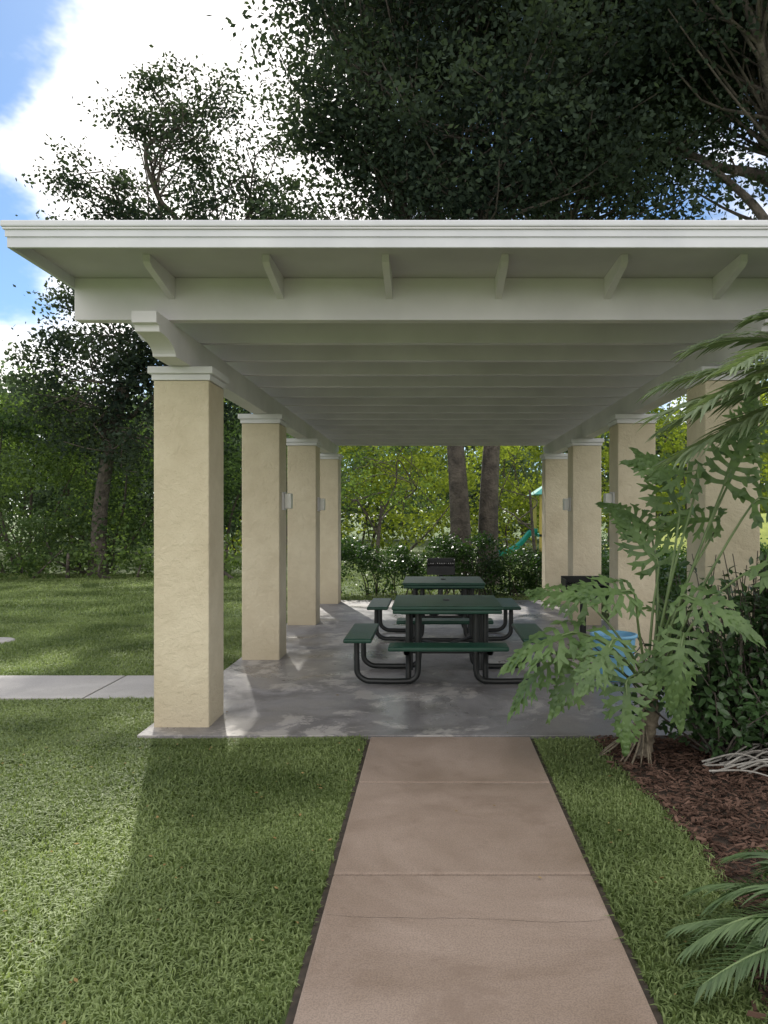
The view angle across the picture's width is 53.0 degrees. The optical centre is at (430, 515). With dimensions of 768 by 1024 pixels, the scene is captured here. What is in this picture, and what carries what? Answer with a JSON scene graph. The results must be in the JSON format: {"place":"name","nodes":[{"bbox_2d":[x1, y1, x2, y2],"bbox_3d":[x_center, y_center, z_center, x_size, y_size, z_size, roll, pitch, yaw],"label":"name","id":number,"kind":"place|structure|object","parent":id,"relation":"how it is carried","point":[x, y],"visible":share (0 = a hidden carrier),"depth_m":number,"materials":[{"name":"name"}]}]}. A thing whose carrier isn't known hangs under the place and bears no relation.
{"place":"outdoors","nodes":[
{"label":"outdoors","id":0,"kind":"place"},
{"bbox_2d":[0,675,153,700],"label":"side path","id":1,"kind":"structure","parent":0,"point":[36,687],"depth_m":7.07,"materials":[{"name":"concrete"}]},
{"bbox_2d":[0,518,767,1023],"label":"ground","id":2,"kind":"structure","parent":0,"point":[354,592],"depth_m":3.76,"materials":[{"name":"green plant"}]},
{"bbox_2d":[0,637,14,643],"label":"utility cover","id":3,"kind":"object","parent":2,"relation":"on","point":[4,639],"visible":0.94,"depth_m":9.72,"materials":[{"name":"concrete"}]},
{"bbox_2d":[0,284,251,575],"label":"oak tree","id":4,"kind":"object","parent":2,"relation":"on","point":[132,363],"visible":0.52,"depth_m":19.68,"materials":[{"name":"green plant"}]},
{"bbox_2d":[0,354,286,579],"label":"tree thicket","id":5,"kind":"object","parent":2,"relation":"on","point":[67,474],"visible":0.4,"depth_m":21.47,"materials":[{"name":"green plant"}]},
{"bbox_2d":[0,403,345,573],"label":"tree thicket","id":6,"kind":"object","parent":2,"relation":"on","point":[229,471],"visible":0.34,"depth_m":20.98,"materials":[{"name":"green plant"}]},
{"bbox_2d":[15,44,332,321],"bbox_3d":[-6.744,-5.399,21.116,8.977,14.025,5.815,0,0,0],"label":"oak tree","id":7,"kind":"object","parent":2,"relation":"on","point":[117,206],"visible":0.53,"depth_m":20.62,"materials":[{"name":"green plant"}]},
{"bbox_2d":[0,342,376,556],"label":"distant trees","id":8,"kind":"object","parent":2,"relation":"on","point":[43,498],"visible":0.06,"depth_m":30.59,"materials":[{"name":"green plant"}]},
{"bbox_2d":[285,739,369,1023],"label":"soil edge","id":9,"kind":"object","parent":2,"relation":"on","point":[298,988],"visible":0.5,"depth_m":3.09,"materials":[{"name":"brown soil"}]},
{"bbox_2d":[4,740,737,1023],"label":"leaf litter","id":10,"kind":"object","parent":2,"relation":"on","point":[75,980],"visible":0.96,"depth_m":3.33,"materials":[{"name":"plant"}]},
{"bbox_2d":[0,392,767,544],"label":"distant trees","id":11,"kind":"object","parent":2,"relation":"on","point":[520,470],"visible":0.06,"depth_m":44.92,"materials":[{"name":"green plant"}]},
{"bbox_2d":[341,446,449,567],"bbox_3d":[-1.470,-0.500,22.096,4.186,4.218,2.834,0,0,26],"label":"tree","id":12,"kind":"object","parent":2,"relation":"on","point":[382,510],"visible":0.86,"depth_m":21.98,"materials":[{"name":"green plant"}]},
{"bbox_2d":[206,0,732,575],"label":"oak tree","id":13,"kind":"object","parent":2,"relation":"on","point":[416,68],"visible":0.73,"depth_m":14.78,"materials":[{"name":"green plant"}]},
{"bbox_2d":[224,359,767,553],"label":"distant trees","id":14,"kind":"object","parent":2,"relation":"on","point":[419,460],"visible":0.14,"depth_m":33.59,"materials":[{"name":"green plant"}]},
{"bbox_2d":[465,446,537,570],"bbox_3d":[1.732,-0.645,21.342,2.490,4.505,2.130,0,0,0],"label":"tree","id":15,"kind":"object","parent":2,"relation":"on","point":[516,453],"visible":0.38,"depth_m":21.16,"materials":[{"name":"green plant"}]},
{"bbox_2d":[533,496,536,549],"bbox_3d":[3.550,0.450,26.200,0.100,2.300,0.100,0,0,0],"label":"post","id":16,"kind":"object","parent":2,"relation":"on","point":[535,513],"visible":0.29,"depth_m":26.15,"materials":[{"name":"yellow plastic"}]},
{"bbox_2d":[539,494,541,553],"bbox_3d":[3.550,0.450,24.800,0.100,2.300,0.100,0,0,0],"label":"post","id":17,"kind":"object","parent":2,"relation":"on","point":[540,520],"visible":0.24,"depth_m":24.75,"materials":[{"name":"yellow plastic"}]},
{"bbox_2d":[527,486,541,495],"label":"canopy roof","id":18,"kind":"structure","parent":17,"relation":"on","point":[538,491],"depth_m":25.00,"materials":[{"name":"teal plastic"}]},
{"bbox_2d":[341,528,767,595],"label":"hedge","id":19,"kind":"object","parent":2,"relation":"on","point":[464,552],"visible":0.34,"depth_m":15.32,"materials":[{"name":"green plant"}]},
{"bbox_2d":[423,0,767,584],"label":"oak tree","id":20,"kind":"object","parent":2,"relation":"on","point":[488,506],"visible":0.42,"depth_m":15.00,"materials":[{"name":"green plant"}]},
{"bbox_2d":[531,739,662,1023],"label":"soil edge","id":21,"kind":"object","parent":2,"relation":"on","point":[644,987],"visible":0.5,"depth_m":3.07,"materials":[{"name":"brown soil"}]},
{"bbox_2d":[585,0,767,219],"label":"oak tree","id":22,"kind":"object","parent":2,"relation":"on","point":[752,15],"visible":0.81,"depth_m":14.48,"materials":[{"name":"green plant"}]},
{"bbox_2d":[592,652,767,1021],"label":"mulch bed","id":23,"kind":"object","parent":2,"relation":"on","point":[762,803],"visible":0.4,"depth_m":4.22,"materials":[{"name":"brown wood"}]},
{"bbox_2d":[498,395,767,766],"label":"philodendron","id":24,"kind":"object","parent":23,"relation":"on","point":[673,672],"visible":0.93,"depth_m":4.78,"materials":[{"name":"green plant"}]},
{"bbox_2d":[614,551,767,764],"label":"shrub","id":25,"kind":"object","parent":23,"relation":"on","point":[728,709],"visible":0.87,"depth_m":4.85,"materials":[{"name":"green plant"}]},
{"bbox_2d":[633,307,767,474],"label":"palm tree","id":26,"kind":"object","parent":23,"relation":"on","point":[747,386],"visible":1,"depth_m":4.30,"materials":[{"name":"green plant"}]},
{"bbox_2d":[665,844,767,1022],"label":"palm","id":27,"kind":"object","parent":23,"relation":"on","point":[750,954],"visible":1,"depth_m":2.67,"materials":[{"name":"green plant"}]},
{"bbox_2d":[702,742,767,776],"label":"dried stems","id":28,"kind":"object","parent":23,"relation":"on","point":[738,755],"visible":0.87,"depth_m":4.73,"materials":[{"name":"grey plant"}]},
{"bbox_2d":[601,542,766,635],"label":"hedge","id":29,"kind":"object","parent":2,"relation":"on","point":[664,571],"visible":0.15,"depth_m":10.01,"materials":[{"name":"green plant"}]},
{"bbox_2d":[0,0,767,517],"label":"sky","id":30,"kind":"structure","parent":0,"point":[52,52],"materials":[{"name":"white"}]},
{"bbox_2d":[137,600,696,738],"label":"patio","id":31,"kind":"structure","parent":0,"point":[309,683],"depth_m":6.70,"materials":[{"name":"concrete"}]},
{"bbox_2d":[0,220,767,726],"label":"picnic shelter","id":32,"kind":"object","parent":31,"relation":"on","point":[554,338],"visible":0.86,"depth_m":5.69,"materials":[{"name":"paint"}]},
{"bbox_2d":[427,558,454,594],"bbox_3d":[0.180,1.190,13.829,0.500,0.820,0.501,0,0,0],"label":"park grill","id":33,"kind":"object","parent":31,"relation":"on","point":[440,566],"visible":0.95,"depth_m":13.72,"materials":[{"name":"black metal"}]},
{"bbox_2d":[367,576,520,640],"bbox_3d":[0.160,1.194,9.950,1.900,0.755,1.900,0,0,0],"label":"picnic table","id":34,"kind":"object","parent":31,"relation":"on","point":[467,585],"visible":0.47,"depth_m":9.60,"materials":[{"name":"green metal"}]},
{"bbox_2d":[343,595,546,683],"bbox_3d":[0.150,1.194,7.500,1.900,0.755,1.900,0,0,0],"label":"picnic table","id":35,"kind":"object","parent":31,"relation":"on","point":[478,648],"visible":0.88,"depth_m":7.14,"materials":[{"name":"green metal"}]},
{"bbox_2d":[561,576,605,633],"bbox_3d":[1.930,1.190,9.679,0.500,0.820,0.501,0,0,0],"label":"park grill","id":36,"kind":"object","parent":31,"relation":"on","point":[566,581],"visible":0.21,"depth_m":9.92,"materials":[{"name":"black metal"}]},
{"bbox_2d":[590,630,639,681],"bbox_3d":[1.760,1.352,7.389,0.474,0.434,0.472,0,0,0],"label":"recycling bin","id":37,"kind":"object","parent":31,"relation":"on","point":[626,635],"visible":0.38,"depth_m":7.24,"materials":[{"name":"blue plastic"}]},
{"bbox_2d":[293,737,656,1023],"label":"path","id":38,"kind":"structure","parent":0,"point":[439,909],"depth_m":3.08,"materials":[{"name":"concrete"}]},
{"bbox_2d":[603,513,767,555],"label":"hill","id":39,"kind":"structure","parent":0,"point":[764,533],"depth_m":22.59,"materials":[{"name":"green plant"}]},
{"bbox_3d":[4.250,0.650,25.500,1.500,0.100,1.500,0,0,0],"label":"platform","id":40,"kind":"object","parent":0,"visible":0},
{"bbox_2d":[499,528,537,556],"bbox_3d":[2.875,0.905,25.500,1.250,0.970,0.600,0,0,0],"label":"slide","id":41,"kind":"object","parent":40,"relation":"attached to","point":[524,538],"visible":0.58,"depth_m":25.22,"materials":[{"name":"teal plastic"}]}
]}

